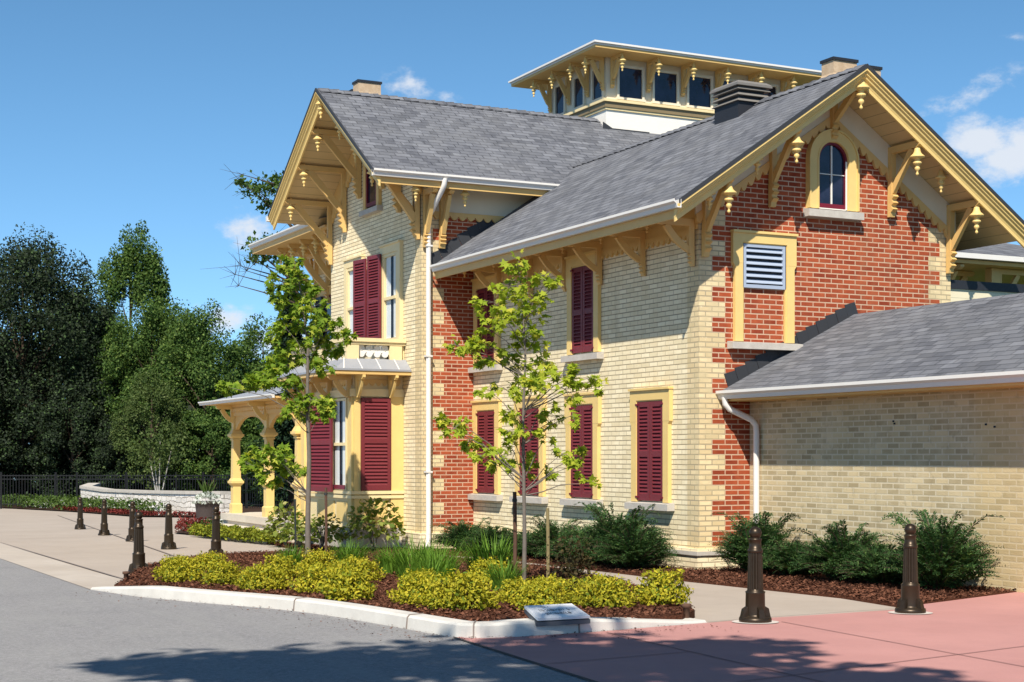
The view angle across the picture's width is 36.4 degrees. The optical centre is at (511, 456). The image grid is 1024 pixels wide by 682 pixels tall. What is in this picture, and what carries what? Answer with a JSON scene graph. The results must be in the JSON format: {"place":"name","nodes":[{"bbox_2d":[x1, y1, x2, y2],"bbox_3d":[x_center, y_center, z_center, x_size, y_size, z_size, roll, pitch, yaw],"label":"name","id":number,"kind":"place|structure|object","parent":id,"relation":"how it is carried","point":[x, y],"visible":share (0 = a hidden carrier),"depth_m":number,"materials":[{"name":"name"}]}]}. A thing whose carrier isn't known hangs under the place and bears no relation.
{"place":"outdoors","nodes":[
{"label":"outdoors","id":0,"kind":"place"},
{"bbox_2d":[2,505,287,516],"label":"bed soil","id":1,"kind":"structure","parent":0,"point":[251,509],"depth_m":66.82,"materials":[{"name":"brown soil"}]},
{"bbox_2d":[0,222,135,494],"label":"tree","id":2,"kind":"object","parent":1,"relation":"on","point":[34,280],"visible":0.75,"depth_m":78.65,"materials":[{"name":"green plant"}]},
{"bbox_2d":[23,383,121,497],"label":"tree","id":3,"kind":"object","parent":1,"relation":"on","point":[82,417],"visible":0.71,"depth_m":76.86,"materials":[{"name":"green plant"}]},
{"bbox_2d":[2,492,166,512],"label":"flower leaves","id":4,"kind":"object","parent":1,"relation":"on","point":[28,499],"visible":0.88,"depth_m":65.63,"materials":[{"name":"green plant"}]},
{"bbox_2d":[60,310,180,486],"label":"tree","id":5,"kind":"object","parent":1,"relation":"on","point":[148,352],"visible":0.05,"depth_m":81.95,"materials":[{"name":"green plant"}]},
{"bbox_2d":[81,219,179,400],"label":"tree","id":6,"kind":"object","parent":1,"relation":"on","point":[146,271],"visible":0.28,"depth_m":87.91,"materials":[{"name":"green plant"}]},
{"bbox_2d":[88,415,172,490],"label":"tree","id":7,"kind":"object","parent":1,"relation":"on","point":[106,452],"visible":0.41,"depth_m":75.92,"materials":[{"name":"green plant"}]},
{"bbox_2d":[55,505,224,516],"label":"red flowers","id":8,"kind":"object","parent":1,"relation":"on","point":[123,511],"visible":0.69,"depth_m":56.72,"materials":[{"name":"red plant"}]},
{"bbox_2d":[78,290,217,487],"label":"tree","id":9,"kind":"object","parent":1,"relation":"on","point":[154,318],"visible":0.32,"depth_m":79.26,"materials":[{"name":"green plant"}]},
{"bbox_2d":[108,368,191,490],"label":"tree","id":10,"kind":"object","parent":1,"relation":"on","point":[155,395],"visible":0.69,"depth_m":74.36,"materials":[{"name":"green plant"}]},
{"bbox_2d":[102,404,212,489],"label":"shrub","id":11,"kind":"object","parent":1,"relation":"on","point":[168,454],"visible":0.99,"depth_m":62.84,"materials":[{"name":"green plant"}]},
{"bbox_2d":[138,298,263,490],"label":"tree","id":12,"kind":"object","parent":1,"relation":"on","point":[198,332],"visible":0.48,"depth_m":76.72,"materials":[{"name":"green plant"}]},
{"bbox_2d":[171,394,257,490],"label":"tree","id":13,"kind":"object","parent":1,"relation":"on","point":[215,423],"visible":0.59,"depth_m":74.93,"materials":[{"name":"green plant"}]},
{"bbox_2d":[207,164,314,307],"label":"tree","id":14,"kind":"object","parent":1,"relation":"on","point":[269,186],"visible":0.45,"depth_m":55.91,"materials":[{"name":"green plant"}]},
{"bbox_2d":[241,275,304,510],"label":"spruce tree","id":15,"kind":"object","parent":1,"relation":"on","point":[283,427],"visible":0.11,"depth_m":59.62,"materials":[{"name":"green plant"}]},
{"bbox_2d":[17,488,287,507],"bbox_3d":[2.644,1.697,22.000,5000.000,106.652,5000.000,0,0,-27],"label":"ground","id":16,"kind":"structure","parent":0,"point":[242,503],"depth_m":92.86,"materials":[{"name":"plant"}]},
{"bbox_2d":[0,357,17,474],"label":"tree","id":17,"kind":"object","parent":16,"relation":"on","point":[9,408],"visible":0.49,"depth_m":79.06,"materials":[{"name":"green plant"}]},
{"bbox_2d":[0,472,287,508],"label":"iron fence","id":18,"kind":"object","parent":16,"relation":"on","point":[56,479],"visible":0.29,"depth_m":70.92,"materials":[{"name":"black metal"}]},
{"bbox_2d":[0,297,287,503],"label":"distant wood","id":19,"kind":"object","parent":16,"relation":"on","point":[178,488],"visible":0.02,"depth_m":88.97,"materials":[{"name":"green plant"}]},
{"bbox_2d":[79,483,230,514],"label":"stone wall","id":20,"kind":"structure","parent":16,"relation":"on","point":[178,501],"depth_m":58.44,"materials":[{"name":"white stone"}]},
{"bbox_2d":[208,312,278,506],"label":"tree","id":21,"kind":"object","parent":16,"relation":"on","point":[258,334],"visible":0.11,"depth_m":79.40,"materials":[{"name":"green plant"}]},
{"bbox_2d":[241,419,288,507],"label":"tree","id":22,"kind":"object","parent":16,"relation":"on","point":[260,446],"visible":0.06,"depth_m":75.51,"materials":[{"name":"green plant"}]},
{"bbox_2d":[198,40,1023,568],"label":"brick house","id":23,"kind":"structure","parent":16,"relation":"on","point":[690,228],"depth_m":25.66,"materials":[{"name":"brick"}]},
{"bbox_2d":[277,337,410,547],"bbox_3d":[-3.347,-0.035,29.979,1.496,4.270,3.710,0,0,-27],"label":"bay window","id":24,"kind":"structure","parent":23,"relation":"in","point":[356,456],"depth_m":28.81,"materials":[{"name":"yellow paint"}]},
{"bbox_2d":[342,254,366,353],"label":"window","id":25,"kind":"structure","parent":23,"relation":"in","point":[355,268],"depth_m":30.78,"materials":[{"name":"yellow paint"}]},
{"bbox_2d":[359,164,382,216],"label":"window","id":26,"kind":"structure","parent":23,"relation":"in","point":[372,195],"depth_m":30.40,"materials":[{"name":"yellow paint"}]},
{"bbox_2d":[367,239,402,348],"bbox_3d":[-2.411,-3.020,29.575,0.181,2.030,1.450,0,0,-27],"label":"window","id":27,"kind":"structure","parent":23,"relation":"in","point":[384,269],"depth_m":29.69,"materials":[{"name":"yellow paint"}]},
{"bbox_2d":[468,399,502,500],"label":"window","id":28,"kind":"structure","parent":23,"relation":"in","point":[485,423],"depth_m":28.06,"materials":[{"name":"yellow paint"}]},
{"bbox_2d":[468,274,502,372],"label":"window","id":29,"kind":"structure","parent":23,"relation":"in","point":[479,290],"depth_m":28.09,"materials":[{"name":"yellow paint"}]},
{"bbox_2d":[509,396,547,503],"bbox_3d":[0.280,-0.110,26.582,0.127,1.810,1.210,0,0,-27],"label":"window","id":30,"kind":"structure","parent":23,"relation":"in","point":[534,444],"depth_m":26.44,"materials":[{"name":"yellow paint"}]},
{"bbox_2d":[560,392,602,506],"bbox_3d":[1.104,-0.110,24.931,0.127,1.810,1.210,0,0,-27],"label":"window","id":31,"kind":"structure","parent":23,"relation":"in","point":[588,435],"depth_m":24.83,"materials":[{"name":"yellow paint"}]},
{"bbox_2d":[561,250,603,362],"bbox_3d":[1.118,-2.387,24.904,0.127,1.715,1.190,0,0,-27],"label":"window","id":32,"kind":"structure","parent":23,"relation":"in","point":[583,291],"depth_m":24.89,"materials":[{"name":"red paint"}]},
{"bbox_2d":[624,386,674,510],"bbox_3d":[2.032,-0.110,23.075,0.127,1.810,1.210,0,0,-27],"label":"window","id":33,"kind":"structure","parent":23,"relation":"in","point":[651,422],"depth_m":23.03,"materials":[{"name":"yellow paint"}]},
{"bbox_2d":[727,229,802,350],"bbox_3d":[3.655,-2.385,22.426,1.234,1.700,0.137,0,0,-27],"label":"window","id":34,"kind":"structure","parent":23,"relation":"in","point":[759,259],"depth_m":22.44,"materials":[{"name":"yellow paint"}]},
{"bbox_2d":[803,129,863,220],"bbox_3d":[4.753,-4.167,22.969,1.010,1.315,0.147,0,0,-27],"label":"arched window","id":35,"kind":"structure","parent":23,"relation":"in","point":[832,169],"depth_m":23.00,"materials":[{"name":"yellow paint"}]},
{"bbox_2d":[716,293,1023,592],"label":"brick annex","id":36,"kind":"object","parent":16,"relation":"on","point":[854,418],"visible":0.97,"depth_m":19.80,"materials":[{"name":"beige brick"}]},
{"bbox_2d":[951,243,1023,283],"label":"wing","id":37,"kind":"structure","parent":16,"relation":"on","point":[1001,263],"depth_m":30.23,"materials":[{"name":"white paint"}]},
{"bbox_2d":[951,280,1023,301],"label":"addition","id":38,"kind":"structure","parent":16,"relation":"on","point":[961,290],"depth_m":24.38,"materials":[{"name":"beige"}]},
{"bbox_2d":[0,559,592,681],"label":"road","id":39,"kind":"structure","parent":0,"point":[53,629],"depth_m":11.92,"materials":[{"name":"grey asphalt"}]},
{"bbox_2d":[0,507,895,622],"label":"plaza","id":40,"kind":"structure","parent":0,"point":[28,529],"depth_m":28.88,"materials":[{"name":"concrete"}]},
{"bbox_2d":[0,543,122,588],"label":"kerb apron","id":41,"kind":"object","parent":40,"relation":"on","point":[82,577],"visible":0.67,"depth_m":22.44,"materials":[{"name":"concrete"}]},
{"bbox_2d":[98,499,110,535],"bbox_3d":[-9.531,1.425,36.363,0.294,0.853,0.294,0,0,-22],"label":"bollard","id":42,"kind":"object","parent":40,"relation":"on","point":[104,531],"visible":1,"depth_m":36.30,"materials":[{"name":"brown metal"}]},
{"bbox_2d":[125,501,135,541],"bbox_3d":[-7.984,1.367,32.731,0.294,0.853,0.294,0,0,45],"label":"bollard","id":43,"kind":"object","parent":40,"relation":"on","point":[130,535],"visible":0.86,"depth_m":32.67,"materials":[{"name":"brown metal"}]},
{"bbox_2d":[128,511,147,572],"bbox_3d":[-5.160,1.188,21.510,0.294,0.853,0.294,0,0,21],"label":"bollard","id":44,"kind":"object","parent":40,"relation":"on","point":[138,556],"visible":0.88,"depth_m":21.45,"materials":[{"name":"brown metal"}]},
{"bbox_2d":[161,503,176,549],"bbox_3d":[-6.397,1.308,28.997,0.295,0.853,0.295,0,0,9],"label":"bollard","id":45,"kind":"object","parent":40,"relation":"on","point":[168,543],"visible":1,"depth_m":28.94,"materials":[{"name":"brown metal"}]},
{"bbox_2d":[175,529,194,533],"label":"flower bed soil","id":46,"kind":"structure","parent":40,"relation":"on","point":[184,531],"depth_m":38.06,"materials":[{"name":"brown soil"}]},
{"bbox_2d":[174,516,227,534],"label":"red flowers","id":47,"kind":"object","parent":46,"relation":"on","point":[180,526],"visible":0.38,"depth_m":41.24,"materials":[{"name":"red plant"}]},
{"bbox_2d":[192,479,223,518],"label":"planter pot","id":48,"kind":"object","parent":40,"relation":"on","point":[204,509],"visible":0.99,"depth_m":51.97,"materials":[{"name":"grey concrete"}]},
{"bbox_2d":[208,506,223,553],"bbox_3d":[-4.954,1.260,26.040,0.294,0.853,0.294,0,0,-42],"label":"bollard","id":49,"kind":"object","parent":40,"relation":"on","point":[216,544],"visible":0.85,"depth_m":25.98,"materials":[{"name":"brown metal"}]},
{"bbox_2d":[187,522,289,543],"bbox_3d":[-5.900,1.615,32.946,0.558,0.393,5.974,0,0,-27],"label":"juniper cover","id":50,"kind":"object","parent":40,"relation":"on","point":[252,533],"visible":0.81,"depth_m":32.28,"materials":[{"name":"green plant"}]},
{"bbox_2d":[90,586,706,637],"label":"kerb","id":51,"kind":"structure","parent":40,"relation":"on","point":[439,625],"depth_m":13.76,"materials":[{"name":"concrete"}]},
{"bbox_2d":[114,549,694,620],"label":"planter mulch","id":52,"kind":"object","parent":40,"relation":"on","point":[677,616],"visible":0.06,"depth_m":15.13,"materials":[{"name":"wood"}]},
{"bbox_2d":[151,554,206,581],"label":"yellow shrub","id":53,"kind":"object","parent":52,"relation":"on","point":[179,569],"visible":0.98,"depth_m":18.41,"materials":[{"name":"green plant"}]},
{"bbox_2d":[192,550,231,570],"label":"yellow shrub","id":54,"kind":"object","parent":52,"relation":"on","point":[202,563],"visible":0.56,"depth_m":20.71,"materials":[{"name":"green plant"}]},
{"bbox_2d":[201,559,241,584],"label":"yellow shrub","id":55,"kind":"object","parent":52,"relation":"on","point":[222,573],"visible":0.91,"depth_m":17.85,"materials":[{"name":"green plant"}]},
{"bbox_2d":[232,561,297,590],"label":"yellow shrub","id":56,"kind":"object","parent":52,"relation":"on","point":[260,577],"visible":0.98,"depth_m":17.10,"materials":[{"name":"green plant"}]},
{"bbox_2d":[263,553,299,577],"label":"yellow shrub","id":57,"kind":"object","parent":52,"relation":"on","point":[291,570],"visible":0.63,"depth_m":19.05,"materials":[{"name":"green plant"}]},
{"bbox_2d":[215,253,357,554],"bbox_3d":[-3.617,-0.780,25.228,2.190,5.015,1.193,0,0,5],"label":"young tree","id":58,"kind":"object","parent":52,"relation":"on","point":[314,329],"visible":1,"depth_m":25.16,"materials":[{"name":"green plant"}]},
{"bbox_2d":[287,561,337,592],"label":"yellow shrub","id":59,"kind":"object","parent":52,"relation":"on","point":[312,577],"visible":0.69,"depth_m":16.67,"materials":[{"name":"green plant"}]},
{"bbox_2d":[295,547,337,569],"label":"yellow shrub","id":60,"kind":"object","parent":52,"relation":"on","point":[316,556],"visible":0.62,"depth_m":20.43,"materials":[{"name":"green plant"}]},
{"bbox_2d":[318,564,377,600],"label":"yellow shrub","id":61,"kind":"object","parent":52,"relation":"on","point":[357,588],"visible":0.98,"depth_m":15.58,"materials":[{"name":"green plant"}]},
{"bbox_2d":[328,537,374,567],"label":"daylily clump","id":62,"kind":"object","parent":52,"relation":"on","point":[354,552],"visible":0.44,"depth_m":21.07,"materials":[{"name":"green plant"}]},
{"bbox_2d":[324,554,386,582],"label":"yellow shrub","id":63,"kind":"object","parent":52,"relation":"on","point":[352,561],"visible":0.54,"depth_m":18.42,"materials":[{"name":"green plant"}]},
{"bbox_2d":[367,542,414,574],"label":"daylily clump","id":64,"kind":"object","parent":52,"relation":"on","point":[386,564],"visible":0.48,"depth_m":20.00,"materials":[{"name":"green plant"}]},
{"bbox_2d":[377,533,448,577],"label":"daylily clump","id":65,"kind":"object","parent":52,"relation":"on","point":[402,564],"visible":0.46,"depth_m":18.97,"materials":[{"name":"green plant"}]},
{"bbox_2d":[386,571,441,604],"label":"yellow shrub","id":66,"kind":"object","parent":52,"relation":"on","point":[402,595],"visible":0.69,"depth_m":15.12,"materials":[{"name":"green plant"}]},
{"bbox_2d":[406,552,464,581],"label":"daylily clump","id":67,"kind":"object","parent":52,"relation":"on","point":[438,569],"visible":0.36,"depth_m":17.35,"materials":[{"name":"green plant"}]},
{"bbox_2d":[405,536,474,577],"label":"daylily clump","id":68,"kind":"object","parent":52,"relation":"on","point":[437,556],"visible":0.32,"depth_m":18.13,"materials":[{"name":"green plant"}]},
{"bbox_2d":[408,568,508,610],"bbox_3d":[-0.487,1.268,14.614,0.854,0.432,0.823,0,0,-40],"label":"yellow shrub","id":69,"kind":"object","parent":52,"relation":"on","point":[442,596],"visible":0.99,"depth_m":14.47,"materials":[{"name":"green plant"}]},
{"bbox_2d":[447,527,527,571],"bbox_3d":[-0.253,1.192,18.879,1.204,0.650,1.163,0,0,3],"label":"daylily clump","id":70,"kind":"object","parent":52,"relation":"on","point":[495,553],"visible":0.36,"depth_m":18.75,"materials":[{"name":"green plant"}]},
{"bbox_2d":[468,556,509,584],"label":"yellow shrub","id":71,"kind":"object","parent":52,"relation":"on","point":[480,564],"visible":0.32,"depth_m":18.02,"materials":[{"name":"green plant"}]},
{"bbox_2d":[476,554,532,589],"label":"daylily clump","id":72,"kind":"object","parent":52,"relation":"on","point":[496,576],"visible":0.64,"depth_m":17.09,"materials":[{"name":"green plant"}]},
{"bbox_2d":[512,492,516,573],"bbox_3d":[0.031,1.031,18.191,0.058,1.231,0.060,0,0,-27],"label":"tree stake","id":73,"kind":"object","parent":52,"relation":"on","point":[514,500],"visible":0.83,"depth_m":18.17,"materials":[{"name":"brown wood"}]},
{"bbox_2d":[495,576,539,602],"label":"yellow shrub","id":74,"kind":"object","parent":52,"relation":"on","point":[511,588],"visible":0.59,"depth_m":15.31,"materials":[{"name":"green plant"}]},
{"bbox_2d":[432,249,608,579],"bbox_3d":[0.063,-0.353,17.584,2.040,3.908,1.222,0,0,9],"label":"young tree","id":75,"kind":"object","parent":52,"relation":"on","point":[499,321],"visible":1,"depth_m":17.60,"materials":[{"name":"green plant"}]},
{"bbox_2d":[509,581,567,610],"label":"yellow shrub","id":76,"kind":"object","parent":52,"relation":"on","point":[537,594],"visible":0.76,"depth_m":14.30,"materials":[{"name":"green plant"}]},
{"bbox_2d":[515,573,575,601],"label":"yellow shrub","id":77,"kind":"object","parent":52,"relation":"on","point":[561,582],"visible":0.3,"depth_m":15.30,"materials":[{"name":"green plant"}]},
{"bbox_2d":[546,508,549,579],"bbox_3d":[0.405,1.111,17.581,0.044,1.050,0.040,0,0,41],"label":"tree stake","id":78,"kind":"object","parent":52,"relation":"on","point":[547,539],"visible":0.62,"depth_m":17.57,"materials":[{"name":"wood"}]},
{"bbox_2d":[524,603,589,625],"bbox_3d":[0.366,1.465,12.956,0.506,0.435,0.284,0,0,-27],"label":"plaque","id":79,"kind":"object","parent":52,"relation":"on","point":[555,614],"visible":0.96,"depth_m":12.90,"materials":[{"name":"white"}]},
{"bbox_2d":[540,535,600,589],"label":"dark shrub","id":80,"kind":"object","parent":52,"relation":"on","point":[571,566],"visible":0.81,"depth_m":16.78,"materials":[{"name":"green plant"}]},
{"bbox_2d":[557,572,646,608],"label":"yellow shrub","id":81,"kind":"object","parent":52,"relation":"on","point":[596,590],"visible":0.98,"depth_m":14.76,"materials":[{"name":"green plant"}]},
{"bbox_2d":[630,566,694,605],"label":"yellow shrub","id":82,"kind":"object","parent":52,"relation":"on","point":[667,590],"visible":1,"depth_m":15.02,"materials":[{"name":"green plant"}]},
{"bbox_2d":[267,541,1016,606],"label":"house bed mulch","id":83,"kind":"object","parent":40,"relation":"on","point":[874,601],"visible":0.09,"depth_m":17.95,"materials":[{"name":"wood"}]},
{"bbox_2d":[262,501,304,545],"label":"leafy shrub","id":84,"kind":"object","parent":83,"relation":"on","point":[279,520],"visible":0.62,"depth_m":29.70,"materials":[{"name":"green plant"}]},
{"bbox_2d":[278,518,319,546],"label":"leafy shrub","id":85,"kind":"object","parent":83,"relation":"on","point":[290,531],"visible":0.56,"depth_m":28.79,"materials":[{"name":"green plant"}]},
{"bbox_2d":[297,512,343,547],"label":"leafy shrub","id":86,"kind":"object","parent":83,"relation":"on","point":[331,529],"visible":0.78,"depth_m":28.20,"materials":[{"name":"green plant"}]},
{"bbox_2d":[341,497,406,549],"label":"leafy shrub","id":87,"kind":"object","parent":83,"relation":"on","point":[358,525],"visible":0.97,"depth_m":27.89,"materials":[{"name":"green plant"}]},
{"bbox_2d":[428,517,491,549],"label":"yew shrub","id":88,"kind":"object","parent":83,"relation":"on","point":[454,533],"visible":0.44,"depth_m":27.50,"materials":[{"name":"green plant"}]},
{"bbox_2d":[456,521,518,551],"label":"yew shrub","id":89,"kind":"object","parent":83,"relation":"on","point":[493,532],"visible":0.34,"depth_m":26.51,"materials":[{"name":"green plant"}]},
{"bbox_2d":[488,526,536,555],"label":"yew shrub","id":90,"kind":"object","parent":83,"relation":"on","point":[519,551],"visible":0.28,"depth_m":25.50,"materials":[{"name":"green plant"}]},
{"bbox_2d":[510,514,586,558],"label":"yew shrub","id":91,"kind":"object","parent":83,"relation":"on","point":[534,543],"visible":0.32,"depth_m":24.49,"materials":[{"name":"green plant"}]},
{"bbox_2d":[533,524,598,561],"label":"yew shrub","id":92,"kind":"object","parent":83,"relation":"on","point":[567,534],"visible":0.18,"depth_m":23.49,"materials":[{"name":"green plant"}]},
{"bbox_2d":[563,501,676,565],"bbox_3d":[1.554,1.130,22.600,1.764,0.954,1.528,0,0,35],"label":"yew shrub","id":93,"kind":"object","parent":83,"relation":"on","point":[601,519],"visible":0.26,"depth_m":22.45,"materials":[{"name":"green plant"}]},
{"bbox_2d":[585,517,681,567],"bbox_3d":[1.761,1.216,21.915,1.441,0.744,1.574,0,0,36],"label":"yew shrub","id":94,"kind":"object","parent":83,"relation":"on","point":[630,546],"visible":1,"depth_m":21.73,"materials":[{"name":"green plant"}]},
{"bbox_2d":[708,511,801,570],"bbox_3d":[3.338,1.158,21.226,1.365,0.852,1.575,0,0,-1],"label":"yew shrub","id":95,"kind":"object","parent":83,"relation":"on","point":[737,547],"visible":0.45,"depth_m":21.06,"materials":[{"name":"green plant"}]},
{"bbox_2d":[761,534,829,574],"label":"yew shrub","id":96,"kind":"object","parent":83,"relation":"on","point":[780,558],"visible":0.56,"depth_m":20.29,"materials":[{"name":"green plant"}]},
{"bbox_2d":[783,519,891,579],"bbox_3d":[4.210,1.156,19.386,1.662,0.785,1.521,0,0,-37],"label":"yew shrub","id":97,"kind":"object","parent":83,"relation":"on","point":[825,554],"visible":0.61,"depth_m":19.23,"materials":[{"name":"green plant"}]},
{"bbox_2d":[827,536,903,584],"bbox_3d":[4.499,1.262,18.716,1.448,0.567,1.327,0,0,12],"label":"yew shrub","id":98,"kind":"object","parent":83,"relation":"on","point":[860,568],"visible":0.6,"depth_m":18.58,"materials":[{"name":"green plant"}]},
{"bbox_2d":[871,509,1008,588],"bbox_3d":[4.895,1.070,17.821,1.474,0.920,1.701,0,0,-5],"label":"yew shrub","id":99,"kind":"object","parent":83,"relation":"on","point":[947,555],"visible":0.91,"depth_m":17.55,"materials":[{"name":"green plant"}]},
{"bbox_2d":[0,0,1023,379],"label":"sky","id":100,"kind":"structure","parent":0,"point":[114,114],"materials":[{"name":"blue"}]},
{"bbox_2d":[458,592,1023,681],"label":"pink paving","id":101,"kind":"structure","parent":0,"point":[982,624],"depth_m":11.74,"materials":[{"name":"concrete"}]},
{"bbox_2d":[732,620,777,623],"bbox_3d":[2.177,1.480,13.919,0.420,0.007,0.420,0,0,-27],"label":"bollard footing","id":102,"kind":"object","parent":101,"relation":"on","point":[736,621],"visible":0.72,"depth_m":13.84,"materials":[{"name":"concrete"}]},
{"bbox_2d":[739,527,771,622],"bbox_3d":[2.177,1.056,13.919,0.294,0.853,0.294,0,0,11],"label":"bollard","id":103,"kind":"object","parent":102,"relation":"on","point":[755,609],"visible":1,"depth_m":13.86,"materials":[{"name":"brown metal"}]},
{"bbox_2d":[889,611,931,613],"bbox_3d":[3.814,1.496,14.894,0.420,0.007,0.420,0,0,-27],"label":"bollard footing","id":104,"kind":"object","parent":101,"relation":"on","point":[904,613],"visible":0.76,"depth_m":14.83,"materials":[{"name":"concrete"}]},
{"bbox_2d":[895,524,925,613],"bbox_3d":[3.814,1.071,14.894,0.294,0.853,0.294,0,0,-13],"label":"bollard","id":105,"kind":"object","parent":104,"relation":"on","point":[910,601],"visible":1,"depth_m":14.83,"materials":[{"name":"brown metal"}]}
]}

